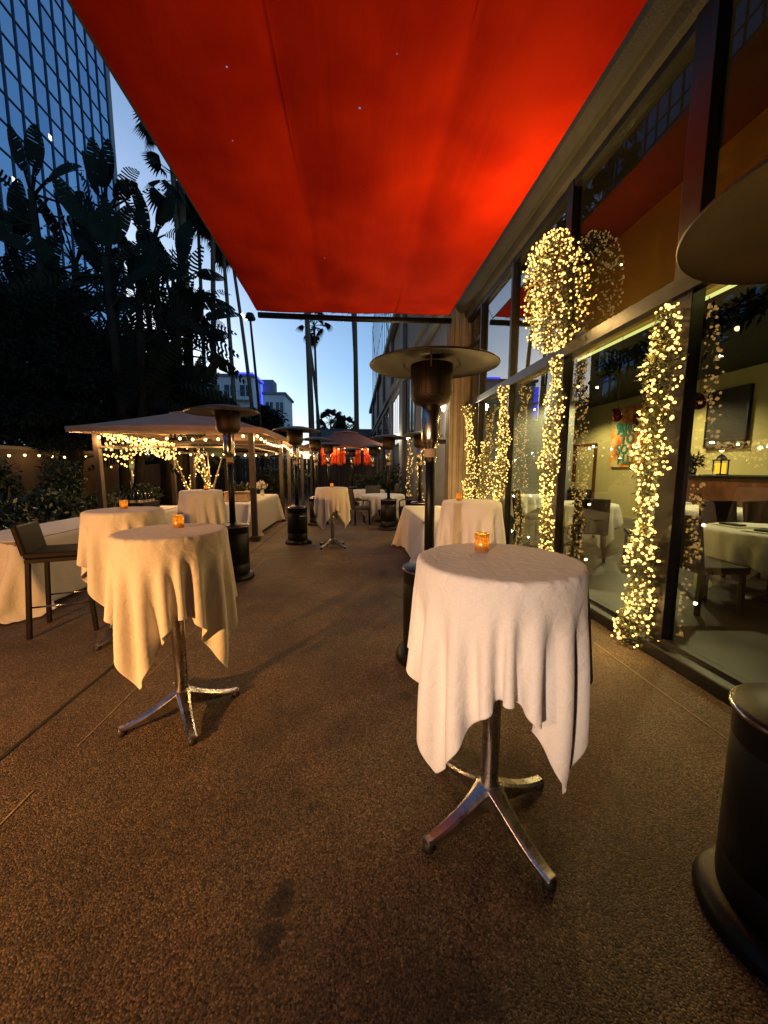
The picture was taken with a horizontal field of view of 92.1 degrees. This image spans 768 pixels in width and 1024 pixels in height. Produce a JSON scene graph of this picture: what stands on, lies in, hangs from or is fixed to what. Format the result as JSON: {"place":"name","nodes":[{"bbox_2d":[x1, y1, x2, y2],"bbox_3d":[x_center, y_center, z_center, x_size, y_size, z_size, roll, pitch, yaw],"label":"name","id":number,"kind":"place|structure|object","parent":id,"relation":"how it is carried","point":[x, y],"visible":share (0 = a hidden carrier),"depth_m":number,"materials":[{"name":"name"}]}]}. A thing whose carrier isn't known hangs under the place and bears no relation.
{"place":"outdoors","nodes":[
{"label":"outdoors","id":0,"kind":"place"},
{"bbox_2d":[0,0,127,451],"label":"office tower","id":1,"kind":"structure","parent":0,"point":[55,86],"depth_m":33.59,"materials":[{"name":"blue glass"}]},
{"bbox_2d":[201,372,276,476],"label":"hotel building","id":2,"kind":"structure","parent":0,"point":[224,384],"depth_m":58.57,"materials":[{"name":"white paint"}]},
{"bbox_2d":[110,53,397,458],"label":"sky","id":3,"kind":"structure","parent":0,"point":[280,349],"materials":[{"name":"blue"}]},
{"bbox_2d":[262,392,293,469],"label":"building","id":4,"kind":"structure","parent":0,"point":[281,401],"depth_m":63.09,"materials":[{"name":"white paint"}]},
{"bbox_2d":[315,429,371,479],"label":"grey block","id":5,"kind":"structure","parent":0,"point":[329,432],"depth_m":45.01,"materials":[{"name":"paint"}]},
{"bbox_2d":[0,477,767,1023],"bbox_3d":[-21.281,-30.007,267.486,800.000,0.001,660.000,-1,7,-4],"label":"patio ground","id":6,"kind":"structure","parent":0,"point":[254,855],"depth_m":1.46,"materials":[{"name":"concrete"}]},
{"bbox_2d":[0,494,60,530],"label":"shrub","id":7,"kind":"object","parent":6,"relation":"on","point":[11,516],"visible":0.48,"depth_m":5.69,"materials":[{"name":"green plant"}]},
{"bbox_2d":[2,528,78,546],"bbox_3d":[-3.956,0.558,4.457,0.730,0.750,1.850,-1,7,-4],"label":"buffet table","id":8,"kind":"object","parent":6,"relation":"on","point":[11,543],"visible":0.02,"depth_m":3.53,"materials":[{"name":"fabric"}]},
{"bbox_2d":[0,517,86,623],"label":"tablecloth","id":9,"kind":"object","parent":8,"relation":"on","point":[65,576],"visible":0.32,"depth_m":3.66,"materials":[{"name":"fabric"}]},
{"bbox_2d":[10,520,98,639],"bbox_3d":[-2.900,0.572,3.367,0.531,0.980,0.414,-3,7,-22],"label":"bar stool","id":10,"kind":"object","parent":6,"relation":"on","point":[31,544],"visible":0.73,"depth_m":3.19,"materials":[{"name":"wood"}]},
{"bbox_2d":[94,624,112,650],"bbox_3d":[-2.203,0.534,3.200,0.552,1.092,0.552,-3,7,-24],"label":"cocktail table","id":11,"kind":"object","parent":6,"relation":"on","point":[98,646],"visible":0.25,"depth_m":3.02,"materials":[{"name":"metal"}]},
{"bbox_2d":[76,506,166,605],"bbox_3d":[-2.204,0.350,3.181,0.658,0.750,0.659,0,7,-1],"label":"tablecloth","id":12,"kind":"object","parent":11,"relation":"on","point":[97,527],"visible":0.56,"depth_m":2.90,"materials":[{"name":"fabric"}]},
{"bbox_2d":[0,445,224,499],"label":"garden wall","id":13,"kind":"structure","parent":6,"relation":"on","point":[28,462],"depth_m":9.96,"materials":[{"name":"paint"}]},
{"bbox_2d":[3,175,235,494],"bbox_3d":[-6.604,-3.904,9.791,5.099,8.391,2.058,-1,7,-4],"label":"bird of paradise","id":14,"kind":"object","parent":6,"relation":"on","point":[106,232],"visible":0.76,"depth_m":9.57,"materials":[{"name":"green plant"}]},
{"bbox_2d":[0,525,284,759],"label":"paving joint","id":15,"kind":"object","parent":6,"relation":"on","point":[42,723],"visible":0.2,"depth_m":2.22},
{"bbox_2d":[64,411,289,541],"bbox_3d":[-4.120,-0.961,8.599,3.490,2.800,3.540,-1,7,-4],"label":"gazebo","id":16,"kind":"object","parent":6,"relation":"on","point":[177,423],"visible":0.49,"depth_m":7.18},
{"bbox_2d":[103,434,176,467],"bbox_3d":[-5.474,-1.351,8.492,0.160,0.680,2.818,-1,7,-4],"label":"fairy light net","id":17,"kind":"object","parent":16,"relation":"attached to","point":[144,442],"visible":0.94,"depth_m":8.07,"materials":[{"name":"yellow"}]},
{"bbox_2d":[116,620,239,745],"bbox_3d":[-1.196,0.658,2.144,0.552,1.092,0.552,1,7,8],"label":"cocktail table","id":18,"kind":"object","parent":6,"relation":"on","point":[182,696],"visible":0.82,"depth_m":2.13,"materials":[{"name":"metal"}]},
{"bbox_2d":[104,523,237,688],"bbox_3d":[-1.195,0.493,2.127,0.661,0.787,0.657,-1,7,-4],"label":"tablecloth","id":19,"kind":"object","parent":18,"relation":"on","point":[160,579],"visible":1,"depth_m":1.87,"materials":[{"name":"fabric"}]},
{"bbox_2d":[133,245,248,489],"bbox_3d":[-6.679,-4.192,12.104,4.479,8.418,1.794,-1,7,-4],"label":"bird of paradise","id":20,"kind":"object","parent":6,"relation":"on","point":[216,362],"visible":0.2,"depth_m":12.13,"materials":[{"name":"green plant"}]},
{"bbox_2d":[177,190,219,488],"bbox_3d":[-9.213,-9.571,20.642,3.276,17.091,3.495,-1,7,-4],"label":"fan palm","id":21,"kind":"object","parent":6,"relation":"on","point":[201,234],"visible":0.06,"depth_m":19.95,"materials":[{"name":"green plant"}]},
{"bbox_2d":[187,445,221,488],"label":"lit tree","id":22,"kind":"object","parent":6,"relation":"on","point":[207,480],"visible":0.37,"depth_m":11.48,"materials":[{"name":"yellow plant"}]},
{"bbox_2d":[183,404,258,582],"bbox_3d":[-2.042,-0.234,4.795,0.886,2.244,0.886,-2,7,-19],"label":"patio heater","id":23,"kind":"object","parent":6,"relation":"on","point":[227,422],"visible":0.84,"depth_m":4.74,"materials":[{"name":"black metal"}]},
{"bbox_2d":[215,243,239,471],"bbox_3d":[-9.548,-10.063,22.270,3.705,17.687,3.990,-1,7,-4],"label":"fan palm","id":24,"kind":"object","parent":6,"relation":"on","point":[233,389],"visible":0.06,"depth_m":22.17,"materials":[{"name":"brown plant"}]},
{"bbox_2d":[206,241,258,466],"bbox_3d":[-9.666,-9.892,23.580,3.390,17.042,3.600,5,9,38],"label":"fan palm","id":25,"kind":"object","parent":6,"relation":"on","point":[218,256],"visible":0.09,"depth_m":23.16,"materials":[{"name":"brown plant"}]},
{"bbox_2d":[175,444,310,505],"bbox_3d":[-4.443,-1.439,12.658,3.490,2.800,3.540,-1,7,-4],"label":"gazebo","id":26,"kind":"object","parent":6,"relation":"on","point":[302,448],"visible":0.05,"depth_m":11.38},
{"bbox_2d":[210,416,277,483],"bbox_3d":[-9.675,-3.831,20.987,7.256,5.630,3.088,-1,7,-4],"label":"leafy tree","id":27,"kind":"object","parent":6,"relation":"on","point":[248,420],"visible":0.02,"depth_m":21.01,"materials":[{"name":"green plant"}]},
{"bbox_2d":[241,312,263,484],"bbox_3d":[-6.036,-4.795,17.138,0.690,8.421,0.480,3,7,25],"label":"street lamp","id":28,"kind":"object","parent":6,"relation":"on","point":[249,317],"visible":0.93,"depth_m":16.90,"materials":[{"name":"black metal"}]},
{"bbox_2d":[245,404,290,468],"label":"leafy tree","id":29,"kind":"object","parent":6,"relation":"on","point":[270,417],"visible":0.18,"depth_m":22.48,"materials":[{"name":"green plant"}]},
{"bbox_2d":[244,463,309,499],"bbox_3d":[-4.483,-1.258,15.620,2.714,1.667,1.441,-1,7,-4],"label":"shrub","id":30,"kind":"object","parent":6,"relation":"on","point":[273,482],"visible":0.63,"depth_m":15.52,"materials":[{"name":"green plant"}]},
{"bbox_2d":[272,426,320,545],"bbox_3d":[-1.644,-0.504,7.088,0.886,2.244,0.886,6,9,43],"label":"patio heater","id":31,"kind":"object","parent":6,"relation":"on","point":[297,523],"visible":1,"depth_m":7.04,"materials":[{"name":"black metal"}]},
{"bbox_2d":[209,458,393,493],"bbox_3d":[-3.246,-2.045,21.235,14.890,2.019,0.084,-1,7,-4],"label":"end fence","id":32,"kind":"object","parent":6,"relation":"on","point":[363,470],"visible":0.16,"depth_m":21.13,"materials":[{"name":"brown wood"}]},
{"bbox_2d":[304,313,314,490],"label":"fan palm","id":33,"kind":"object","parent":6,"relation":"on","point":[309,379],"visible":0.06,"depth_m":23.73,"materials":[{"name":"brown plant"}]},
{"bbox_2d":[295,313,333,458],"bbox_3d":[-6.019,-10.010,32.507,2.928,15.188,3.239,-5,8,-34],"label":"fan palm","id":34,"kind":"object","parent":6,"relation":"on","point":[315,339],"visible":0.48,"depth_m":32.16,"materials":[{"name":"green plant"}]},
{"bbox_2d":[311,347,321,485],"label":"fan palm","id":35,"kind":"object","parent":6,"relation":"on","point":[316,402],"visible":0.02,"depth_m":27.83,"materials":[{"name":"brown plant"}]},
{"bbox_2d":[303,437,334,525],"bbox_3d":[-1.674,-0.782,9.457,0.886,2.244,0.886,1,7,9],"label":"patio heater","id":36,"kind":"object","parent":6,"relation":"on","point":[315,444],"visible":0.63,"depth_m":9.36,"materials":[{"name":"black metal"}]},
{"bbox_2d":[315,409,345,428],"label":"fan palm","id":37,"kind":"object","parent":6,"relation":"on","point":[337,419],"visible":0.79,"depth_m":67.25,"materials":[{"name":"green plant"}]},
{"bbox_2d":[321,442,341,515],"bbox_3d":[-1.751,-1.023,11.506,0.886,2.244,0.886,-6,9,-40],"label":"patio heater","id":38,"kind":"object","parent":6,"relation":"on","point":[328,448],"visible":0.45,"depth_m":11.33,"materials":[{"name":"black metal"}]},
{"bbox_2d":[320,512,345,549],"bbox_3d":[-0.959,0.104,6.855,0.552,1.092,0.552,-1,7,-9],"label":"cocktail table","id":39,"kind":"object","parent":6,"relation":"on","point":[332,540],"visible":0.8,"depth_m":6.84,"materials":[{"name":"metal"}]},
{"bbox_2d":[314,487,350,529],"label":"tablecloth","id":40,"kind":"object","parent":39,"relation":"on","point":[328,501],"visible":0.98,"depth_m":6.60,"materials":[{"name":"fabric"}]},
{"bbox_2d":[304,430,382,496],"bbox_3d":[-1.863,-2.421,18.657,3.890,3.350,3.640,-1,7,-4],"label":"gazebo","id":41,"kind":"object","parent":6,"relation":"on","point":[347,439],"visible":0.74,"depth_m":17.26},
{"bbox_2d":[321,448,345,465],"bbox_3d":[-2.360,-2.578,17.205,1.138,0.840,0.158,0,7,-2],"label":"orange curtain","id":42,"kind":"object","parent":41,"relation":"hanging from","point":[339,459],"visible":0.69,"depth_m":17.21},
{"bbox_2d":[353,186,363,484],"bbox_3d":[-2.059,-11.325,24.780,3.896,19.605,3.452,-1,7,-4],"label":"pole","id":43,"kind":"object","parent":6,"relation":"on","point":[356,393],"visible":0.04,"depth_m":24.91,"materials":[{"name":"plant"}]},
{"bbox_2d":[348,489,370,525],"bbox_3d":[-0.667,-0.138,9.616,0.527,0.929,0.536,-3,7,-24],"label":"dining chair","id":44,"kind":"object","parent":6,"relation":"on","point":[352,499],"visible":0.81,"depth_m":9.42,"materials":[{"name":"wood"}]},
{"bbox_2d":[344,471,385,488],"bbox_3d":[-0.658,-1.158,16.137,2.254,1.350,1.424,-1,7,-4],"label":"shrub","id":45,"kind":"object","parent":6,"relation":"on","point":[363,482],"visible":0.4,"depth_m":15.77,"materials":[{"name":"green plant"}]},
{"bbox_2d":[359,445,382,511],"bbox_3d":[-0.396,-1.141,12.505,0.886,2.244,0.886,2,7,20],"label":"patio heater","id":46,"kind":"object","parent":6,"relation":"on","point":[372,450],"visible":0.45,"depth_m":12.41,"materials":[{"name":"black metal"}]},
{"bbox_2d":[369,434,405,530],"bbox_3d":[0.084,-0.707,8.819,0.886,2.244,0.886,-3,7,-23],"label":"patio heater","id":47,"kind":"object","parent":6,"relation":"on","point":[388,513],"visible":0.98,"depth_m":8.68,"materials":[{"name":"black metal"}]},
{"bbox_2d":[376,463,402,492],"bbox_3d":[0.241,-1.200,15.188,1.154,1.689,1.326,-1,7,-4],"label":"shrub","id":48,"kind":"object","parent":6,"relation":"on","point":[393,481],"visible":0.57,"depth_m":15.01,"materials":[{"name":"green plant"}]},
{"bbox_2d":[402,431,442,505],"bbox_3d":[0.823,-0.625,8.116,0.886,2.244,0.886,5,9,39],"label":"patio heater","id":49,"kind":"object","parent":6,"relation":"on","point":[418,444],"visible":0.34,"depth_m":7.96,"materials":[{"name":"black metal"}]},
{"bbox_2d":[369,345,500,667],"bbox_3d":[0.342,0.015,2.675,0.886,2.244,0.886,-1,7,-4],"label":"patio heater","id":50,"kind":"object","parent":6,"relation":"on","point":[431,373],"visible":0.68,"depth_m":2.61,"materials":[{"name":"black metal"}]},
{"bbox_2d":[423,700,556,892],"bbox_3d":[0.439,0.734,1.495,0.552,1.092,0.552,2,7,17],"label":"cocktail table","id":51,"kind":"object","parent":6,"relation":"on","point":[492,792],"visible":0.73,"depth_m":1.48,"materials":[{"name":"metal"}]},
{"bbox_2d":[406,543,592,793],"bbox_3d":[0.437,0.556,1.475,0.685,0.760,0.683,-6,9,-41],"label":"tablecloth","id":52,"kind":"object","parent":51,"relation":"on","point":[509,625],"visible":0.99,"depth_m":1.20,"materials":[{"name":"fabric"}]},
{"bbox_2d":[474,532,489,551],"bbox_3d":[0.411,0.126,1.552,0.064,0.075,0.064,-1,7,-4],"label":"votive candle","id":53,"kind":"object","parent":52,"relation":"on","point":[482,539],"visible":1,"depth_m":1.53,"materials":[{"name":"orange glass"}]},
{"bbox_2d":[369,0,767,706],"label":"restaurant building","id":54,"kind":"structure","parent":6,"relation":"on","point":[663,144],"depth_m":4.29,"materials":[{"name":"concrete"}]},
{"bbox_2d":[67,0,647,323],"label":"awning","id":55,"kind":"object","parent":54,"relation":"attached to","point":[441,144],"visible":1,"depth_m":3.26,"materials":[{"name":"fabric"}]},
{"bbox_2d":[406,379,413,437],"bbox_3d":[1.090,-4.143,14.245,0.030,2.400,3.200,-1,7,-4],"label":"facade window","id":56,"kind":"structure","parent":54,"relation":"in","point":[409,379],"depth_m":14.88,"materials":[{"name":"grey glass"}]},
{"bbox_2d":[461,403,476,498],"bbox_3d":[1.689,-0.755,7.292,0.348,2.704,0.396,-1,7,-4],"label":"lit garland","id":57,"kind":"object","parent":54,"relation":"attached to","point":[470,467],"visible":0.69,"depth_m":7.22,"materials":[{"name":"yellow plant"}]},
{"bbox_2d":[474,440,492,498],"bbox_3d":[1.758,-0.282,6.536,0.363,1.962,0.371,-1,7,-4],"label":"lit garland","id":58,"kind":"object","parent":54,"relation":"on","point":[484,454],"visible":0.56,"depth_m":6.45,"materials":[{"name":"yellow plastic"}]},
{"bbox_2d":[490,385,511,501],"bbox_3d":[1.832,-0.579,5.798,0.304,2.724,0.359,-1,7,-4],"label":"lit garland","id":59,"kind":"object","parent":54,"relation":"attached to","point":[501,430],"visible":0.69,"depth_m":5.71,"materials":[{"name":"yellow plant"}]},
{"bbox_2d":[511,490,542,540],"bbox_3d":[2.814,0.047,7.271,0.527,0.929,0.460,5,8,35],"label":"dining chair","id":60,"kind":"object","parent":54,"relation":"on","point":[517,506],"visible":0.85,"depth_m":7.21,"materials":[{"name":"wood"}]},
{"bbox_2d":[536,354,566,551],"bbox_3d":[1.943,-0.417,4.316,0.319,2.746,0.383,-1,7,-4],"label":"lit garland","id":61,"kind":"object","parent":54,"relation":"attached to","point":[546,501],"visible":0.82,"depth_m":4.28,"materials":[{"name":"yellow plant"}]},
{"bbox_2d":[521,227,596,354],"bbox_3d":[1.920,-2.450,4.158,0.721,1.330,0.884,-1,7,-4],"label":"lit garland","id":62,"kind":"object","parent":54,"relation":"attached to","point":[553,342],"visible":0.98,"depth_m":4.04,"materials":[{"name":"yellow plant"}]},
{"bbox_2d":[564,534,594,546],"bbox_3d":[3.541,0.217,6.671,1.120,0.730,1.120,-1,7,-4],"label":"round table","id":63,"kind":"object","parent":54,"relation":"on","point":[580,542],"visible":0.36,"depth_m":6.63,"materials":[{"name":"wood"}]},
{"bbox_2d":[541,500,622,547],"bbox_3d":[3.542,0.206,6.665,1.285,0.740,1.270,5,8,35],"label":"tablecloth","id":64,"kind":"object","parent":63,"relation":"on","point":[615,520],"visible":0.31,"depth_m":6.18,"materials":[{"name":"fabric"}]},
{"bbox_2d":[566,489,594,537],"bbox_3d":[4.031,0.011,7.576,0.460,0.929,0.527,2,7,15],"label":"dining chair","id":65,"kind":"object","parent":54,"relation":"on","point":[572,494],"visible":0.29,"depth_m":7.73,"materials":[{"name":"wood"}]},
{"bbox_2d":[575,446,593,488],"bbox_3d":[6.562,-1.073,12.113,0.050,2.100,0.900,-1,7,-4],"label":"interior door","id":66,"kind":"structure","parent":54,"relation":"in","point":[584,465],"depth_m":12.06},
{"bbox_2d":[571,498,610,561],"bbox_3d":[3.107,0.244,5.600,0.460,0.929,0.527,3,7,25],"label":"dining chair","id":67,"kind":"object","parent":54,"relation":"on","point":[591,516],"visible":0.98,"depth_m":5.38,"materials":[{"name":"leather"}]},
{"bbox_2d":[609,403,649,466],"bbox_3d":[6.690,-2.049,10.139,0.067,1.620,1.300,-1,7,-4],"label":"colourful painting","id":68,"kind":"object","parent":54,"relation":"attached to","point":[624,436],"visible":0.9,"depth_m":10.18,"materials":[{"name":"multicoloured"}]},
{"bbox_2d":[611,302,689,647],"bbox_3d":[2.063,-0.202,2.896,0.321,2.672,0.457,3,7,24],"label":"lit garland","id":69,"kind":"object","parent":54,"relation":"on","point":[630,600],"visible":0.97,"depth_m":2.82,"materials":[{"name":"yellow plant"}]},
{"bbox_2d":[593,284,767,384],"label":"hanging greenery","id":70,"kind":"object","parent":54,"relation":"hanging from","point":[748,306],"visible":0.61,"depth_m":2.88,"materials":[{"name":"green plant"}]},
{"bbox_2d":[695,296,709,409],"bbox_3d":[2.485,-1.232,2.891,0.137,0.848,0.117,3,7,26],"label":"red bauble","id":71,"kind":"object","parent":70,"relation":"hanging from","point":[701,402],"visible":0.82,"depth_m":2.89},
{"bbox_2d":[680,515,750,615],"bbox_3d":[3.080,0.480,3.587,0.527,0.929,0.460,0,7,0],"label":"dining chair","id":72,"kind":"object","parent":54,"relation":"on","point":[694,558],"visible":0.66,"depth_m":3.41,"materials":[{"name":"wood"}]},
{"bbox_2d":[686,474,767,506],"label":"wooden counter","id":73,"kind":"object","parent":54,"relation":"on","point":[739,489],"visible":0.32,"depth_m":6.12,"materials":[{"name":"red wood"}]},
{"bbox_2d":[688,451,707,474],"bbox_3d":[5.872,-0.958,7.009,0.470,0.496,0.502,4,8,28],"label":"potted plant","id":74,"kind":"object","parent":73,"relation":"on","point":[695,461],"visible":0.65,"depth_m":6.95,"materials":[{"name":"green plant"}]},
{"bbox_2d":[711,454,730,474],"bbox_3d":[5.903,-0.833,6.483,0.222,0.370,0.222,-3,8,-27],"label":"lantern","id":75,"kind":"object","parent":73,"relation":"on","point":[720,467],"visible":0.98,"depth_m":6.44,"materials":[{"name":"black metal"}]},
{"bbox_2d":[703,383,754,448],"bbox_3d":[6.906,-1.883,7.449,0.070,1.180,0.860,-1,7,-4],"label":"dark picture","id":76,"kind":"object","parent":54,"relation":"attached to","point":[728,417],"visible":1,"depth_m":7.38},
{"bbox_2d":[699,500,760,577],"bbox_3d":[4.495,0.335,4.824,0.460,0.929,0.527,1,7,5],"label":"dining chair","id":77,"kind":"object","parent":54,"relation":"on","point":[716,511],"visible":0.2,"depth_m":4.98,"materials":[{"name":"wood"}]},
{"bbox_2d":[737,576,767,606],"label":"round table","id":78,"kind":"object","parent":54,"relation":"on","point":[758,598],"visible":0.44,"depth_m":3.80,"materials":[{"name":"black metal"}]},
{"bbox_2d":[693,522,767,589],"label":"tablecloth","id":79,"kind":"object","parent":78,"relation":"on","point":[737,546],"visible":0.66,"depth_m":3.60,"materials":[{"name":"fabric"}]},
{"bbox_2d":[742,500,767,523],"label":"dining chair","id":80,"kind":"object","parent":54,"relation":"on","point":[755,511],"visible":0.34,"depth_m":4.96,"materials":[{"name":"wood"}]},
{"bbox_2d":[676,158,767,986],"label":"patio heater","id":81,"kind":"object","parent":6,"relation":"on","point":[723,240],"visible":1,"depth_m":1.14,"materials":[{"name":"black metal"}]},
{"bbox_3d":[-2.937,0.204,6.002,0.552,1.092,0.552,-2,7,-19],"label":"cocktail table","id":82,"kind":"object","parent":6,"relation":"on","visible":0},
{"bbox_2d":[177,489,228,523],"bbox_3d":[-2.946,0.202,6.004,0.794,1.116,0.787,-1,7,-4],"label":"tablecloth","id":83,"kind":"object","parent":82,"relation":"on","point":[201,506],"visible":0.54,"depth_m":5.72,"materials":[{"name":"fabric"}]},
{"bbox_3d":[0.940,0.434,4.045,0.552,1.092,0.552,-1,7,-4],"label":"cocktail table","id":84,"kind":"object","parent":6,"relation":"on","visible":0},
{"bbox_2d":[435,499,505,546],"bbox_3d":[0.935,0.434,4.037,0.787,1.116,0.794,2,7,15],"label":"tablecloth","id":85,"kind":"object","parent":84,"relation":"on","point":[462,521],"visible":0.45,"depth_m":3.75,"materials":[{"name":"fabric"}]},
{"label":"planting bed","id":86,"kind":"structure","parent":0,"visible":0},
{"bbox_2d":[0,456,31,505],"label":"shrub","id":87,"kind":"object","parent":86,"relation":"on","point":[6,489],"visible":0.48,"depth_m":7.82,"materials":[{"name":"green plant"}]},
{"bbox_2d":[0,281,86,455],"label":"leafy tree","id":88,"kind":"object","parent":86,"relation":"on","point":[12,364],"visible":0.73,"depth_m":8.69,"materials":[{"name":"green plant"}]},
{"bbox_2d":[34,449,89,499],"bbox_3d":[-8.044,-0.605,9.174,1.406,1.867,1.107,4,8,32],"label":"shrub","id":89,"kind":"object","parent":86,"relation":"on","point":[65,474],"visible":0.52,"depth_m":8.93,"materials":[{"name":"green plant"}]},
{"bbox_2d":[8,483,122,521],"bbox_3d":[-6.530,-0.007,7.592,2.171,1.154,1.626,-1,7,-4],"label":"shrub","id":90,"kind":"object","parent":86,"relation":"on","point":[49,500],"visible":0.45,"depth_m":7.25,"materials":[{"name":"green plant"}]},
{"bbox_2d":[0,272,136,493],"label":"leafy tree","id":91,"kind":"object","parent":86,"relation":"on","point":[71,360],"visible":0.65,"depth_m":9.16,"materials":[{"name":"green plant"}]},
{"bbox_2d":[0,123,167,474],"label":"bird of paradise","id":92,"kind":"object","parent":86,"relation":"on","point":[19,221],"visible":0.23,"depth_m":9.63,"materials":[{"name":"green plant"}]},
{"bbox_2d":[82,481,163,504],"bbox_3d":[-6.944,-0.303,9.836,1.717,1.122,1.735,-1,7,-4],"label":"shrub","id":93,"kind":"object","parent":86,"relation":"on","point":[155,493],"visible":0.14,"depth_m":10.02,"materials":[{"name":"green plant"}]},
{"bbox_2d":[68,136,197,480],"bbox_3d":[-7.957,-5.158,11.023,4.918,10.593,2.082,-1,7,-4],"label":"bird of paradise","id":94,"kind":"object","parent":86,"relation":"on","point":[101,167],"visible":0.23,"depth_m":10.59,"materials":[{"name":"green plant"}]},
{"bbox_2d":[132,111,185,338],"bbox_3d":[-10.120,-10.254,18.093,3.172,19.042,3.200,-1,7,-4],"label":"fan palm","id":95,"kind":"object","parent":86,"relation":"on","point":[144,133],"visible":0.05,"depth_m":17.47,"materials":[{"name":"green plant"}]},
{"bbox_2d":[107,334,213,505],"bbox_3d":[-7.206,-2.812,12.213,4.865,5.662,2.652,-1,7,-4],"label":"leafy tree","id":96,"kind":"object","parent":86,"relation":"on","point":[187,398],"visible":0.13,"depth_m":11.59,"materials":[{"name":"green plant"}]},
{"bbox_2d":[87,186,240,505],"bbox_3d":[-7.139,-4.916,11.686,5.076,9.957,2.097,-1,7,-4],"label":"bird of paradise","id":97,"kind":"object","parent":86,"relation":"on","point":[140,215],"visible":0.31,"depth_m":11.50,"materials":[{"name":"green plant"}]},
{"bbox_2d":[139,150,208,488],"bbox_3d":[-9.533,-8.990,18.451,3.759,16.447,3.284,3,7,24],"label":"fan palm","id":98,"kind":"object","parent":86,"relation":"on","point":[187,210],"visible":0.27,"depth_m":17.60,"materials":[{"name":"green plant"}]},
{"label":"buffet table","id":99,"kind":"object","parent":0,"visible":0},
{"bbox_2d":[225,494,284,537],"bbox_3d":[-3.159,0.024,8.924,1.254,0.744,3.218,-1,7,-4],"label":"tablecloth","id":100,"kind":"object","parent":99,"relation":"on","point":[269,510],"visible":0.49,"depth_m":8.41,"materials":[{"name":"fabric"}]},
{"bbox_2d":[223,481,250,501],"bbox_3d":[-3.086,-0.458,7.872,0.553,0.451,0.492,-1,7,-4],"label":"planter","id":101,"kind":"object","parent":100,"relation":"on","point":[241,492],"visible":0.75,"depth_m":7.70,"materials":[{"name":"brown wood"}]},
{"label":"buffet table","id":102,"kind":"object","parent":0,"visible":0},
{"bbox_2d":[391,506,440,560],"bbox_3d":[0.786,0.370,5.933,1.305,0.754,2.634,-1,7,-4],"label":"tablecloth","id":103,"kind":"object","parent":102,"relation":"on","point":[409,536],"visible":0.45,"depth_m":5.86,"materials":[{"name":"fabric"}]},
{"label":"round table","id":104,"kind":"object","parent":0,"visible":0},
{"bbox_2d":[360,493,405,522],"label":"tablecloth","id":105,"kind":"object","parent":104,"relation":"on","point":[374,499],"visible":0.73,"depth_m":9.72,"materials":[{"name":"fabric"}]},
{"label":"round table","id":106,"kind":"object","parent":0,"visible":0},
{"bbox_2d":[685,505,742,522],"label":"tablecloth","id":107,"kind":"object","parent":106,"relation":"on","point":[690,510],"visible":0.08,"depth_m":5.56,"materials":[{"name":"fabric"}]},
{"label":"round table","id":108,"kind":"object","parent":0,"visible":0},
{"bbox_2d":[510,494,542,524],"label":"tablecloth","id":109,"kind":"object","parent":108,"relation":"on","point":[530,502],"visible":0.33,"depth_m":8.76,"materials":[{"name":"fabric"}]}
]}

